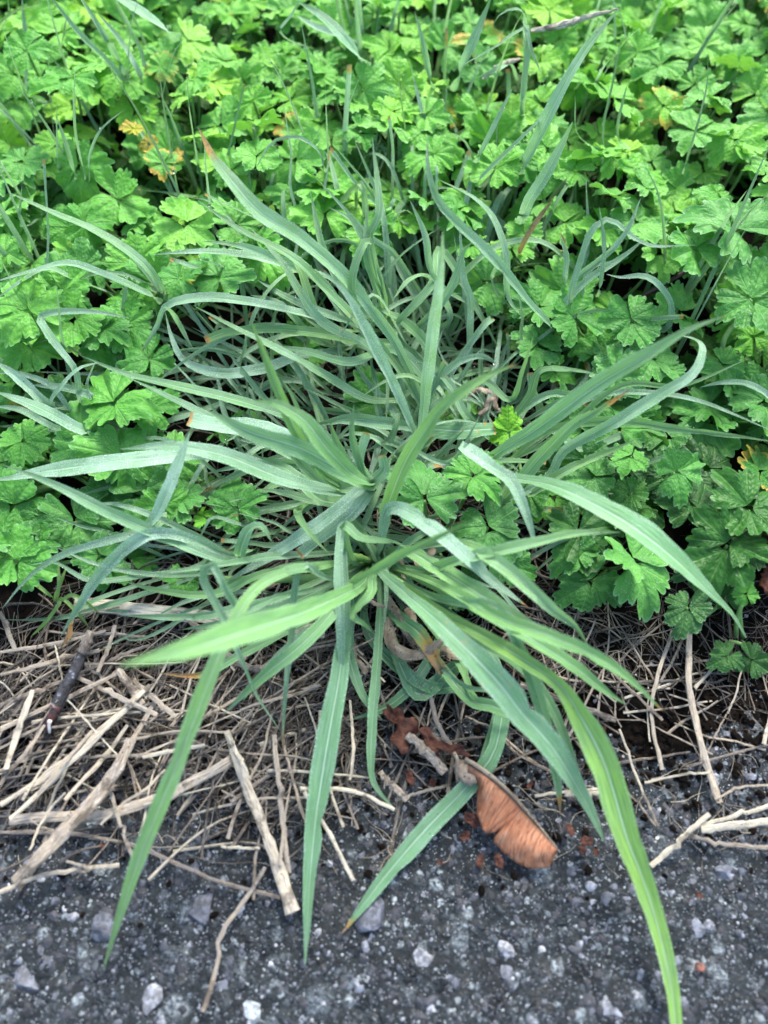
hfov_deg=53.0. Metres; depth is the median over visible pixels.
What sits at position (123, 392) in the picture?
buttercup plant
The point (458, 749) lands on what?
leaf scrap
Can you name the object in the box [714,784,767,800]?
straw
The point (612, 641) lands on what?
straw
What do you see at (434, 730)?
straw
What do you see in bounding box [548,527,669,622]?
buttercup plant
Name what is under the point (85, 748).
straw
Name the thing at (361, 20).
grass shoot
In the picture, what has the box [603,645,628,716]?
straw
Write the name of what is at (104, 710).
straw
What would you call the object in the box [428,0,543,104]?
buttercup plant
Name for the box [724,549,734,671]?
straw
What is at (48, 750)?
straw
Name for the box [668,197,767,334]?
buttercup plant
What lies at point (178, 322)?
grass shoot
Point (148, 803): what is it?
straw
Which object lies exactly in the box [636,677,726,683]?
straw
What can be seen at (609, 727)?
straw
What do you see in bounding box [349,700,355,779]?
straw
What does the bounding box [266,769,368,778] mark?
straw
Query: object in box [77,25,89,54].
grass shoot
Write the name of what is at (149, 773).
straw
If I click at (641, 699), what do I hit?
straw
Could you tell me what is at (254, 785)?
straw
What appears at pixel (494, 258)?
grass tuft
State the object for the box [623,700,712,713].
straw
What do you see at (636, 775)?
straw
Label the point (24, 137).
grass shoot
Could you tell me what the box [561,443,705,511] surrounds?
buttercup plant
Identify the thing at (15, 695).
straw
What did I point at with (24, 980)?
road stone
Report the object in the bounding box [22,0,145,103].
grass tuft
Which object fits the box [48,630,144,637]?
straw
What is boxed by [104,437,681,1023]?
grass tuft
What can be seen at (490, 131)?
grass tuft
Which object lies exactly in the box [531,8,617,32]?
grass stalk
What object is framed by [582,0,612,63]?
grass shoot
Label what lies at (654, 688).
straw
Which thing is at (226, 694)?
straw
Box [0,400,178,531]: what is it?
buttercup plant
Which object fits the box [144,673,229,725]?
straw
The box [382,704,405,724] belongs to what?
leaf scrap
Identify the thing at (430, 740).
leaf scrap
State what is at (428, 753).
twig
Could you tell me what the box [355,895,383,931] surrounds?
road stone
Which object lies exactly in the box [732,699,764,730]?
straw
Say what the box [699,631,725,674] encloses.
straw
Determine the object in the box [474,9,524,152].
grass shoot
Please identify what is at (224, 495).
buttercup plant
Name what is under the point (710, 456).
buttercup plant
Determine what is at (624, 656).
straw
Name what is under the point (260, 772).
straw
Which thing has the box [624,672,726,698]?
straw
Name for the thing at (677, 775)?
straw
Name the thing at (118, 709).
straw
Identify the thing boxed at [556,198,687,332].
grass tuft
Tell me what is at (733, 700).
straw
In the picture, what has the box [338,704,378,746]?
straw
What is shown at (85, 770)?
straw
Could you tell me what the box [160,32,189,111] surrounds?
grass shoot
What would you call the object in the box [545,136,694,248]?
buttercup plant
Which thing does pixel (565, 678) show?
straw
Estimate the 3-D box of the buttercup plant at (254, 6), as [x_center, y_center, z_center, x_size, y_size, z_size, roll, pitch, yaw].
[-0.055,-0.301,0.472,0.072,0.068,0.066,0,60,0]
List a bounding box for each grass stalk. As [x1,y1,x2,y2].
[482,58,520,78]
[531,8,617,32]
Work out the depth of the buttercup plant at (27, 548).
0.30 m
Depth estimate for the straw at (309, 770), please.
0.29 m
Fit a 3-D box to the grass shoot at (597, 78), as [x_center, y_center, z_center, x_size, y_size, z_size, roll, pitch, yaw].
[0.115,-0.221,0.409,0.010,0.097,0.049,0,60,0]
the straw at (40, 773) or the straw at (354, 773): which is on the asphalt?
the straw at (354, 773)
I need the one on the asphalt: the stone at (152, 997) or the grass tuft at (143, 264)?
the stone at (152, 997)
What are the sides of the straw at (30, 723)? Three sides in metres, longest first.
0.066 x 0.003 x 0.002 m
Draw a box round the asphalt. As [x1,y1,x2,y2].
[0,636,767,1023]
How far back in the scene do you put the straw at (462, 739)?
0.29 m
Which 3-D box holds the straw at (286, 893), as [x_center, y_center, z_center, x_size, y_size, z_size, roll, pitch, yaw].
[-0.044,0.108,0.273,0.006,0.010,0.065,-21,62,-12]
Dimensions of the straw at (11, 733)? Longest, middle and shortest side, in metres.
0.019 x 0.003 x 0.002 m
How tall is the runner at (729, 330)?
0.018 m
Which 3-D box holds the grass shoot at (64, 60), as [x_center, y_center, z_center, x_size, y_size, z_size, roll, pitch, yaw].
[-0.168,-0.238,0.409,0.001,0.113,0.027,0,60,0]
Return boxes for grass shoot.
[0,19,59,191]
[0,109,37,146]
[0,127,51,246]
[0,169,38,270]
[14,84,63,154]
[47,0,83,124]
[47,1,137,155]
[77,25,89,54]
[102,57,214,235]
[114,0,167,99]
[157,81,203,193]
[158,59,184,227]
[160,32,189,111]
[161,307,200,363]
[257,24,359,172]
[326,107,332,238]
[335,0,381,133]
[344,0,398,59]
[429,0,451,84]
[470,6,476,87]
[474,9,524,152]
[570,27,640,144]
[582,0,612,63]
[613,0,661,119]
[615,0,735,133]
[645,166,767,324]
[675,148,767,355]
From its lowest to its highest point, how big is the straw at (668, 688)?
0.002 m
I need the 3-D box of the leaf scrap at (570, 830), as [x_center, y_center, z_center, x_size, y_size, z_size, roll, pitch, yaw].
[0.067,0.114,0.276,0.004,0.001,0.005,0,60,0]
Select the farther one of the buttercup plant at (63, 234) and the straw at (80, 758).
the buttercup plant at (63, 234)
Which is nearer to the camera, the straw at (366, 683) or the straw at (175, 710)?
the straw at (175, 710)
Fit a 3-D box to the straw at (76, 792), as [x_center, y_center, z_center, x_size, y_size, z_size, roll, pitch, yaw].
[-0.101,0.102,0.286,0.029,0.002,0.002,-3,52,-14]
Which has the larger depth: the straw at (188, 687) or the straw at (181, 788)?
the straw at (188, 687)
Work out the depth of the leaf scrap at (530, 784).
0.28 m
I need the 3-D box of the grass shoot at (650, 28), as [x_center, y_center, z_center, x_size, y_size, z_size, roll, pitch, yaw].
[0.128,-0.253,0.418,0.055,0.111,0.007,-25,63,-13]
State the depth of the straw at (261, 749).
0.29 m
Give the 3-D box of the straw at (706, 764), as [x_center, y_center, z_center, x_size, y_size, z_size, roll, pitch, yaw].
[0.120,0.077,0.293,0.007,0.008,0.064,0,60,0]
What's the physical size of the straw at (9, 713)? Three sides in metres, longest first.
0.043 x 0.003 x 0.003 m
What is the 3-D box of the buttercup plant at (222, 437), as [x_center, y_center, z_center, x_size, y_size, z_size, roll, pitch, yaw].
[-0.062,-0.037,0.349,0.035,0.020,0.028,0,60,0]
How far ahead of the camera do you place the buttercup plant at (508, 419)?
0.33 m
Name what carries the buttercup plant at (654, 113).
on the soil
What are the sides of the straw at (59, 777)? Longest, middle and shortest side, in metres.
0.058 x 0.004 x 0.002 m
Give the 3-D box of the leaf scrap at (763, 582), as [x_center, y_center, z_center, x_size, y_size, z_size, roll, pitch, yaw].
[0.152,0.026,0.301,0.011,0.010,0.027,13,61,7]
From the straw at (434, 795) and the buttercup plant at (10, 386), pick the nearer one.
the straw at (434, 795)
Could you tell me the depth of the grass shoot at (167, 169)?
0.35 m
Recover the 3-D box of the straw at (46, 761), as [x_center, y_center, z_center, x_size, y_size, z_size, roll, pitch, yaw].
[-0.117,0.080,0.288,0.002,0.002,0.058,20,49,7]
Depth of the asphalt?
0.27 m
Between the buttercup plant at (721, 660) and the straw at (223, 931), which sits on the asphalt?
the straw at (223, 931)
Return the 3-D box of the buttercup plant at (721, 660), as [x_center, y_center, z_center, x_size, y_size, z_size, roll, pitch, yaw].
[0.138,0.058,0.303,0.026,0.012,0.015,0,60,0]
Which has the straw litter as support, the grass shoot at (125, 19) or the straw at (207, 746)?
the straw at (207, 746)
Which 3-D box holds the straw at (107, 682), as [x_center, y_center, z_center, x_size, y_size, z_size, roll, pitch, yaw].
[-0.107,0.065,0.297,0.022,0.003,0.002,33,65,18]
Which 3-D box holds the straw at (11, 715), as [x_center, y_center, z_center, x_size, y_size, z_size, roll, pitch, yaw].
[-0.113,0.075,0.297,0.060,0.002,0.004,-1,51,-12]
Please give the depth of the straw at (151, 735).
0.29 m
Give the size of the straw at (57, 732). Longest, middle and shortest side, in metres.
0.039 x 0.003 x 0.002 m
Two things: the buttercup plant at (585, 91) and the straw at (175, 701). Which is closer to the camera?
the straw at (175, 701)
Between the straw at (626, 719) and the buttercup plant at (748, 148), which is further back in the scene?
the buttercup plant at (748, 148)
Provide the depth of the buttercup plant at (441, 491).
0.30 m
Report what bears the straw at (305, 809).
on the asphalt
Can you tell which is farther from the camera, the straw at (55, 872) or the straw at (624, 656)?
the straw at (624, 656)
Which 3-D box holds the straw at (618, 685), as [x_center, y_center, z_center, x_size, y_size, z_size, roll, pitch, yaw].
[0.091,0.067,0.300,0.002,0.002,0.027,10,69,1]
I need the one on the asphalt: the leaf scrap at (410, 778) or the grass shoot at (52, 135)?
the leaf scrap at (410, 778)
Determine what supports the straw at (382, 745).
on the asphalt
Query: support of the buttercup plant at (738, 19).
on the soil
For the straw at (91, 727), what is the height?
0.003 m
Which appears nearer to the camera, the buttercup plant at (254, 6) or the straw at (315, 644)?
the straw at (315, 644)
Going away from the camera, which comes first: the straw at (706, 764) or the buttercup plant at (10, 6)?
the straw at (706, 764)
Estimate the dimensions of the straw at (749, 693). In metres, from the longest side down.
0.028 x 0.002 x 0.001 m
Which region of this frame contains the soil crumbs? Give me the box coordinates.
[0,551,767,972]
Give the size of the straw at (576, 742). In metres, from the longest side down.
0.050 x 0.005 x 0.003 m
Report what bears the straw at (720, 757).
on the soil
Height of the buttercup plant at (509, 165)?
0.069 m
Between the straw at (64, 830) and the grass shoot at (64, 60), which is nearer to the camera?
the straw at (64, 830)
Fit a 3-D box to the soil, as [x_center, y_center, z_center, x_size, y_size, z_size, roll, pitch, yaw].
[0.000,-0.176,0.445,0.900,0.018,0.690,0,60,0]
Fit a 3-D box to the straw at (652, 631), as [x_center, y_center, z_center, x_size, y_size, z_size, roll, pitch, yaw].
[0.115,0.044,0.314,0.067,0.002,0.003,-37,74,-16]
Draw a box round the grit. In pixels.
[2,614,767,879]
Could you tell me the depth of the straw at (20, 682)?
0.30 m
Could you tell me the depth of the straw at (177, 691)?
0.30 m
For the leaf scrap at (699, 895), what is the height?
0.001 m
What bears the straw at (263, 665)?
on the soil
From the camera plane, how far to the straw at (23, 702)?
0.29 m
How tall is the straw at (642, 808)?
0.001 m
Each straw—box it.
[0,611,16,648]
[0,626,98,711]
[0,630,105,653]
[0,647,78,732]
[0,648,99,675]
[0,650,62,663]
[0,662,65,707]
[0,666,69,713]
[0,667,45,696]
[0,673,84,704]
[0,673,116,731]
[0,681,15,698]
[0,684,60,718]
[0,684,151,806]
[0,720,31,744]
[0,720,41,741]
[0,724,45,785]
[0,725,41,749]
[0,735,81,772]
[0,749,60,769]
[0,830,280,899]
[0,863,119,893]
[1,606,119,638]
[1,714,141,724]
[1,719,78,738]
[3,690,34,770]
[4,751,135,797]
[6,762,110,778]
[9,689,146,820]
[9,701,150,716]
[9,755,233,825]
[11,682,158,738]
[11,737,135,884]
[19,700,57,775]
[21,665,110,799]
[23,673,63,724]
[25,729,53,774]
[25,740,101,756]
[29,792,65,849]
[30,819,54,831]
[31,698,115,728]
[31,711,140,723]
[31,746,121,790]
[34,717,126,732]
[36,730,92,795]
[38,662,123,747]
[40,700,163,774]
[41,697,101,786]
[41,741,76,829]
[47,758,115,789]
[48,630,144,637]
[50,662,183,666]
[52,702,182,728]
[54,645,62,681]
[55,662,123,667]
[59,752,153,758]
[61,619,168,639]
[64,724,127,800]
[65,706,166,718]
[66,860,89,873]
[67,700,117,754]
[70,730,233,748]
[71,676,115,751]
[73,783,132,794]
[74,597,324,638]
[74,708,132,764]
[76,651,100,721]
[77,676,157,716]
[78,687,125,777]
[79,644,149,674]
[85,665,124,695]
[86,656,141,793]
[92,696,172,719]
[96,625,116,672]
[100,769,164,824]
[107,697,142,814]
[109,792,131,855]
[114,657,196,683]
[115,637,124,737]
[115,668,144,705]
[122,716,172,729]
[127,714,230,756]
[129,708,263,713]
[130,701,155,739]
[132,678,177,718]
[137,729,274,734]
[138,763,168,835]
[140,600,208,655]
[142,680,247,732]
[142,743,204,758]
[142,746,165,824]
[143,775,263,805]
[144,624,199,698]
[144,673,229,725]
[146,712,244,776]
[153,689,292,750]
[168,662,248,703]
[168,711,274,851]
[169,654,250,726]
[169,684,249,722]
[173,595,241,698]
[176,708,254,815]
[180,656,200,716]
[185,675,310,765]
[188,620,295,672]
[189,751,305,785]
[192,796,304,814]
[200,714,218,859]
[201,648,262,722]
[201,866,265,1012]
[202,684,263,719]
[204,663,233,714]
[205,666,236,712]
[209,666,237,736]
[212,710,308,804]
[214,748,311,760]
[215,657,270,695]
[217,741,236,828]
[221,845,259,849]
[223,714,353,798]
[224,730,299,915]
[226,714,272,838]
[227,735,250,780]
[229,761,291,850]
[230,744,314,803]
[234,683,293,730]
[238,690,269,733]
[239,675,275,744]
[240,643,335,692]
[240,684,320,710]
[248,550,291,644]
[248,686,259,702]
[249,630,374,662]
[254,680,313,758]
[255,747,357,789]
[259,631,335,669]
[259,712,362,746]
[263,807,353,818]
[264,638,373,699]
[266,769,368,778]
[268,682,302,748]
[272,734,290,872]
[274,642,284,744]
[278,687,317,729]
[278,718,305,823]
[279,723,296,865]
[280,693,383,826]
[295,726,317,796]
[300,786,394,810]
[303,791,354,881]
[304,697,344,827]
[310,628,395,748]
[313,718,364,741]
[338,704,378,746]
[338,776,358,828]
[340,659,370,730]
[340,734,366,801]
[341,751,344,773]
[347,696,439,801]
[348,668,391,696]
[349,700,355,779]
[350,660,413,679]
[357,653,385,682]
[360,627,392,725]
[361,701,392,765]
[378,770,408,801]
[380,682,440,741]
[387,756,409,861]
[388,707,424,798]
[389,723,393,767]
[391,688,448,774]
[395,784,449,801]
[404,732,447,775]
[411,714,452,754]
[413,736,485,753]
[429,697,451,744]
[437,674,457,719]
[446,702,464,794]
[465,715,550,772]
[488,720,592,797]
[492,737,576,772]
[498,657,619,733]
[520,681,616,722]
[529,705,582,751]
[531,549,578,626]
[535,788,597,797]
[538,605,553,629]
[559,676,612,683]
[564,620,595,726]
[565,716,644,721]
[565,791,598,796]
[566,632,621,726]
[569,652,613,736]
[572,634,636,654]
[576,625,629,636]
[583,751,689,765]
[597,601,609,721]
[600,680,670,689]
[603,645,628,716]
[606,603,654,679]
[606,618,657,676]
[607,598,691,671]
[610,671,663,720]
[614,650,620,715]
[618,729,658,826]
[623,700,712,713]
[623,710,712,754]
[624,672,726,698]
[629,793,655,825]
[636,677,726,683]
[637,659,710,666]
[643,622,707,719]
[644,669,650,741]
[644,771,709,783]
[646,663,701,759]
[649,630,672,769]
[649,812,710,867]
[650,600,711,695]
[659,692,705,706]
[668,698,721,734]
[674,722,765,751]
[685,632,722,802]
[685,744,767,767]
[688,834,767,849]
[694,653,729,688]
[697,707,731,771]
[697,804,767,828]
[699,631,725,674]
[701,817,767,833]
[704,624,764,652]
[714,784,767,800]
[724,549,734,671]
[727,661,751,713]
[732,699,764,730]
[742,672,755,710]
[762,721,767,744]
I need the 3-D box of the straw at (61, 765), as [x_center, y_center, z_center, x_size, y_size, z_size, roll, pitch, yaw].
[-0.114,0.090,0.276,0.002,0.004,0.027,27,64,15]
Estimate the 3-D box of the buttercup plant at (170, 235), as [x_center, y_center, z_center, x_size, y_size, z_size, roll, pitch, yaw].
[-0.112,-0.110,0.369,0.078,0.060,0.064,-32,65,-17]
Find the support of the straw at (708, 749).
on the asphalt
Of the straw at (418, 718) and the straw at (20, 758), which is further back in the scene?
the straw at (418, 718)
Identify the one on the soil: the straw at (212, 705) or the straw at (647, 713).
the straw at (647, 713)
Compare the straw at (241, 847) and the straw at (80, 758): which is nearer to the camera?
the straw at (241, 847)
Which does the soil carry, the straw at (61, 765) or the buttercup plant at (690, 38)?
the buttercup plant at (690, 38)
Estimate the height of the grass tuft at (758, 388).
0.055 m
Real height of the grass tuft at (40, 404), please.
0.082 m
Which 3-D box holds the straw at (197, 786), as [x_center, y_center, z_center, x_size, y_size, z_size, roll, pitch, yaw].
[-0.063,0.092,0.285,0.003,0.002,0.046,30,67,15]
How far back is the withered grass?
0.35 m
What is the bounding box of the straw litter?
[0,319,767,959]
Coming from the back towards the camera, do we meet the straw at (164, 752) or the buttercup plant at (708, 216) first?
the buttercup plant at (708, 216)
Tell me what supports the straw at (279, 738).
on the soil
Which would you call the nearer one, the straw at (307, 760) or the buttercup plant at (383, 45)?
the straw at (307, 760)
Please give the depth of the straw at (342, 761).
0.29 m
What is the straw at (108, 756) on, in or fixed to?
on the straw litter
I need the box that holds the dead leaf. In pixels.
[452,752,557,868]
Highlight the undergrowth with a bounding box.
[0,0,767,528]
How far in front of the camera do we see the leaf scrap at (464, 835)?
0.28 m
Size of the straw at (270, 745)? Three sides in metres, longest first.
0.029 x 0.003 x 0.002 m
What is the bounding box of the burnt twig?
[41,630,94,733]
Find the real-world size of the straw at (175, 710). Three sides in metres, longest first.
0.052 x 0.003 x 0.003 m
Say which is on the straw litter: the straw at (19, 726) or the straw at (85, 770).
the straw at (19, 726)
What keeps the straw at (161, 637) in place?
on the straw litter
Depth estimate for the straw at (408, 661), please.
0.30 m
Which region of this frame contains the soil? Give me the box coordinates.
[0,0,767,772]
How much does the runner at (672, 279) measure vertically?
0.015 m
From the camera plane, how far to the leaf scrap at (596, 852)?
0.27 m
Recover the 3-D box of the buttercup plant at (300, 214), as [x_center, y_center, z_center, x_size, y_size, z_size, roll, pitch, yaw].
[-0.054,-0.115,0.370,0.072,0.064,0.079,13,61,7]
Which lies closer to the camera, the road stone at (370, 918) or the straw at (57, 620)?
the road stone at (370, 918)
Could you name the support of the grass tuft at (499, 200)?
on the soil
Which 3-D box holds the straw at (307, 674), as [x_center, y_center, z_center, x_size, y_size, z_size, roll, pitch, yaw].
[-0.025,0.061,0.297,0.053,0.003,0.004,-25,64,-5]
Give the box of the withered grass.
[441,381,559,424]
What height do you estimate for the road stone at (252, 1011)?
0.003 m
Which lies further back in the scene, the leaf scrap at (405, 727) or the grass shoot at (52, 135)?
the grass shoot at (52, 135)
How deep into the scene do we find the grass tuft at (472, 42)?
0.37 m
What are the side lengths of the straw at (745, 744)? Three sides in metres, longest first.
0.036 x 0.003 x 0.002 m
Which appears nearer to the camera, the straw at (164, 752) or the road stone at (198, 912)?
the road stone at (198, 912)
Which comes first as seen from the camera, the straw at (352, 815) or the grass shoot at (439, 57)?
the straw at (352, 815)
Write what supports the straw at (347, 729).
on the soil
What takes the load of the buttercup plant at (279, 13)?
on the soil
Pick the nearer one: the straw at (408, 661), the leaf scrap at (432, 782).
the leaf scrap at (432, 782)
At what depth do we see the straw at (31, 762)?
0.28 m
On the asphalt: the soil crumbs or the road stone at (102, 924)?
the road stone at (102, 924)
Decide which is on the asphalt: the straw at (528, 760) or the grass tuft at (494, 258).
the straw at (528, 760)
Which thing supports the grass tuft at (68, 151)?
on the soil
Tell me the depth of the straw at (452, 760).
0.29 m
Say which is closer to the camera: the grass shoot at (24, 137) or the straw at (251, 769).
the straw at (251, 769)
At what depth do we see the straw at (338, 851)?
0.27 m
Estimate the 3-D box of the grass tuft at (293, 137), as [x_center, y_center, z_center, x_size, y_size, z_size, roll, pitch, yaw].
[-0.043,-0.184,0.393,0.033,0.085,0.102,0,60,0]
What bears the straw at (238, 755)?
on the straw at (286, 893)
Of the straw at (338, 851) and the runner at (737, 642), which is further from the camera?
the runner at (737, 642)
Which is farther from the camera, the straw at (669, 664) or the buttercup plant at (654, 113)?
the buttercup plant at (654, 113)
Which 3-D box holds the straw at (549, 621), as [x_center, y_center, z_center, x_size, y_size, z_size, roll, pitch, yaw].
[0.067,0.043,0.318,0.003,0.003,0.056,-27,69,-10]
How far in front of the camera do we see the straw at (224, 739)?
0.29 m
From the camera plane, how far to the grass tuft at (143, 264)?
0.31 m
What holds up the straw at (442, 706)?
on the soil
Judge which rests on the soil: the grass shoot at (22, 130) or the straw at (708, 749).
the grass shoot at (22, 130)
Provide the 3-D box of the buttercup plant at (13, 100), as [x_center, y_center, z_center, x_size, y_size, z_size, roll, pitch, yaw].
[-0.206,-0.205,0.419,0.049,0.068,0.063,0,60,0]
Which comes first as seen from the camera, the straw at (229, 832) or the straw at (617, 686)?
the straw at (229, 832)
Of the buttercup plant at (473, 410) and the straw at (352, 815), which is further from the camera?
the buttercup plant at (473, 410)
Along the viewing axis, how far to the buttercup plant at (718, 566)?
0.30 m
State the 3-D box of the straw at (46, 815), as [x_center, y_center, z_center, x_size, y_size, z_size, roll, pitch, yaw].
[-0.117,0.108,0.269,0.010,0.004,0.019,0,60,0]
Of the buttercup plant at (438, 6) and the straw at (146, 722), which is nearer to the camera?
the straw at (146, 722)
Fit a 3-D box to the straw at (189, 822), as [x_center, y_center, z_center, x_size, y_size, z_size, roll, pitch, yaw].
[-0.059,0.097,0.280,0.002,0.002,0.060,29,70,24]
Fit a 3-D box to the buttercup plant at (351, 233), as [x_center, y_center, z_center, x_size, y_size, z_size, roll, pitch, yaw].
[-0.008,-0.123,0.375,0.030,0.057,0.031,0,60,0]
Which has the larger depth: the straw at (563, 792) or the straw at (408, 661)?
the straw at (408, 661)
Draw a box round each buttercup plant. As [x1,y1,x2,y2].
[0,0,59,35]
[0,0,63,64]
[0,4,47,134]
[0,52,46,161]
[0,136,114,249]
[0,202,113,356]
[0,265,124,377]
[0,337,85,478]
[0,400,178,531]
[0,437,60,572]
[0,497,123,592]
[3,28,96,118]
[21,0,158,133]
[29,424,206,592]
[33,55,119,190]
[52,0,169,51]
[66,193,224,328]
[71,352,163,477]
[81,244,256,376]
[81,368,180,440]
[83,126,231,259]
[94,45,249,184]
[119,119,158,153]
[132,0,250,128]
[161,0,249,45]
[162,477,269,590]
[190,108,360,228]
[198,191,351,382]
[206,409,268,444]
[216,47,346,160]
[228,0,355,117]
[231,0,349,61]
[306,106,464,240]
[308,0,442,111]
[312,56,449,181]
[335,206,397,289]
[341,0,433,35]
[343,365,415,439]
[386,448,536,615]
[414,387,477,422]
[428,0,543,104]
[433,0,474,27]
[435,107,571,254]
[436,0,533,55]
[439,192,561,326]
[440,87,557,157]
[488,404,550,517]
[508,324,576,385]
[513,0,659,123]
[518,65,659,193]
[526,450,619,575]
[528,203,703,346]
[529,0,623,73]
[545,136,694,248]
[546,339,691,456]
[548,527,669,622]
[550,284,660,361]
[559,432,720,554]
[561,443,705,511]
[609,0,756,108]
[613,45,767,175]
[616,0,696,47]
[645,105,767,240]
[654,466,767,601]
[664,198,767,344]
[664,583,743,639]
[667,325,767,471]
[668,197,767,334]
[678,438,767,571]
[705,0,767,67]
[705,640,767,678]
[712,8,767,115]
[717,0,758,15]
[731,61,767,175]
[731,581,759,639]
[751,140,767,246]
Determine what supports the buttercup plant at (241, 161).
on the soil
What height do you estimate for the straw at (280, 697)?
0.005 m
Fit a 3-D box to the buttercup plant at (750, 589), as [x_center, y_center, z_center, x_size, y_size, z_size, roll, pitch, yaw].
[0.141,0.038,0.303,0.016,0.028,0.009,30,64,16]
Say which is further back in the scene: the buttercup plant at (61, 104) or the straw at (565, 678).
the buttercup plant at (61, 104)
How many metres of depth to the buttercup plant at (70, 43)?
0.43 m
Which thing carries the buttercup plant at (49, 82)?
on the soil
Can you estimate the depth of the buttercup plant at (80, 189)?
0.38 m
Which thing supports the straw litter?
on the soil
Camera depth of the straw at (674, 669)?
0.30 m
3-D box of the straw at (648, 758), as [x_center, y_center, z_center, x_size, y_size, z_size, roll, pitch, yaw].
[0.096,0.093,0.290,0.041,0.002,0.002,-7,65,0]
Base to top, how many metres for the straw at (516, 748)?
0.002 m
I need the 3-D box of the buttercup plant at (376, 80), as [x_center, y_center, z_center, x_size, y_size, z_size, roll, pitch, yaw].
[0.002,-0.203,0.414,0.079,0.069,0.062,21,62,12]
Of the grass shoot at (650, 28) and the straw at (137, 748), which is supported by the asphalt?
the straw at (137, 748)
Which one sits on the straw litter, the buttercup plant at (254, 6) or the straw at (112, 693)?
the straw at (112, 693)
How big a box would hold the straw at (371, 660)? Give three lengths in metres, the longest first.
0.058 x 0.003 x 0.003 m
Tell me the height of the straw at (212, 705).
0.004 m
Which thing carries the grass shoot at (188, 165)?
on the soil
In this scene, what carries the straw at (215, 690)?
on the straw litter
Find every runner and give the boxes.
[8,484,52,503]
[73,519,84,526]
[641,271,687,296]
[720,298,752,362]
[729,639,749,657]
[734,603,743,637]
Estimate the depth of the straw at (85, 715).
0.29 m
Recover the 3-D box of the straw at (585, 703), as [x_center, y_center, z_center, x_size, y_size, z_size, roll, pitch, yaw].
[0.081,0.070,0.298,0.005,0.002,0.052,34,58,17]
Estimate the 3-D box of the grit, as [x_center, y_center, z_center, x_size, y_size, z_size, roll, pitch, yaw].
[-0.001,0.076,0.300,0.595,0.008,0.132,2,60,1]
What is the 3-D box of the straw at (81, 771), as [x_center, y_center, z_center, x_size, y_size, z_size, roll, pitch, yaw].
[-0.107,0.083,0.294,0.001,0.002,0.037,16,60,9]
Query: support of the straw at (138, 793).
on the asphalt
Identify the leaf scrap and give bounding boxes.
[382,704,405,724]
[390,717,418,754]
[404,770,415,786]
[418,726,439,756]
[429,777,436,786]
[435,740,470,756]
[460,831,469,841]
[464,812,480,828]
[476,853,483,867]
[494,853,503,868]
[527,781,533,787]
[565,824,574,836]
[578,844,586,855]
[579,836,592,845]
[593,848,599,855]
[695,892,703,898]
[745,527,767,545]
[758,563,767,595]
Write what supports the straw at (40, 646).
on the soil
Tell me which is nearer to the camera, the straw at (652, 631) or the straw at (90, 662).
the straw at (90, 662)
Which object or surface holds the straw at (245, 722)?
on the straw litter
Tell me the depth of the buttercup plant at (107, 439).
0.32 m
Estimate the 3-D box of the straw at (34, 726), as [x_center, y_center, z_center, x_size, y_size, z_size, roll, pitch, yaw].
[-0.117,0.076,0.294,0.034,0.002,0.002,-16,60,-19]
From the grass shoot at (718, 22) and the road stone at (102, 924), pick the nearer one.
the road stone at (102, 924)
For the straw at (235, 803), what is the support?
on the asphalt
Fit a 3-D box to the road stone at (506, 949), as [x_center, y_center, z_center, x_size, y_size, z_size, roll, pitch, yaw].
[0.042,0.148,0.261,0.006,0.003,0.005,0,60,0]
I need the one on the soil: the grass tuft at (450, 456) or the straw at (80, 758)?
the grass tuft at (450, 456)
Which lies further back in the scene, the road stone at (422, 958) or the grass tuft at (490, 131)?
the grass tuft at (490, 131)
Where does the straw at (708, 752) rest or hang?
on the soil
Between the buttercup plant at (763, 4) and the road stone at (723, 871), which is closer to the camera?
the road stone at (723, 871)
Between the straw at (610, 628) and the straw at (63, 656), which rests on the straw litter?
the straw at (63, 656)
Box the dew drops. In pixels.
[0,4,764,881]
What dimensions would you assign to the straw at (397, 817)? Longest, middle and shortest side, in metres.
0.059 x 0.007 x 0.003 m
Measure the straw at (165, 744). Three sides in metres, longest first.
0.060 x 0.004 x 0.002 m
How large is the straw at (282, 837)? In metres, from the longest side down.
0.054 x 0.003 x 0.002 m
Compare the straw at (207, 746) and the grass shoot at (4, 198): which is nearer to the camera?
the straw at (207, 746)
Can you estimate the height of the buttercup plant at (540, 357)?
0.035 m
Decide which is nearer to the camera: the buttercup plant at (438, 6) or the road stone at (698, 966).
the road stone at (698, 966)
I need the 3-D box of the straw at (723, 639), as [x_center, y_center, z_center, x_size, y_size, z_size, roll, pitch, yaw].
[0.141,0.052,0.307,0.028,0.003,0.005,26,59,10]
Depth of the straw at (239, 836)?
0.28 m
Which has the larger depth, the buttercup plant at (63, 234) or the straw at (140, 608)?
the buttercup plant at (63, 234)
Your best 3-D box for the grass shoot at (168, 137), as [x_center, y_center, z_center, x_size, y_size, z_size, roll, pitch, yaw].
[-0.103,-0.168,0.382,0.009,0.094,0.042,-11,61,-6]
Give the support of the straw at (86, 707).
on the straw litter
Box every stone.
[14,965,38,990]
[91,912,113,941]
[142,983,162,1014]
[187,893,212,925]
[243,1000,259,1023]
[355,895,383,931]
[413,947,433,966]
[497,940,514,957]
[694,962,704,971]
[714,864,731,880]
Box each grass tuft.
[0,1,65,50]
[0,159,128,434]
[0,225,347,564]
[0,259,162,304]
[0,316,483,580]
[3,430,311,657]
[11,193,168,300]
[18,72,120,226]
[18,84,459,422]
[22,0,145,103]
[23,565,100,634]
[80,53,575,508]
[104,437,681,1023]
[118,0,181,42]
[193,128,654,512]
[208,28,474,378]
[256,135,326,172]
[279,0,371,65]
[327,69,683,376]
[335,291,767,637]
[363,401,632,571]
[410,134,553,330]
[415,0,490,93]
[456,7,541,118]
[473,89,511,162]
[474,9,618,187]
[515,122,572,224]
[517,199,566,255]
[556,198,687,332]
[574,35,707,174]
[702,310,767,397]
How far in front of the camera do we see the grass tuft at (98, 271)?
0.32 m

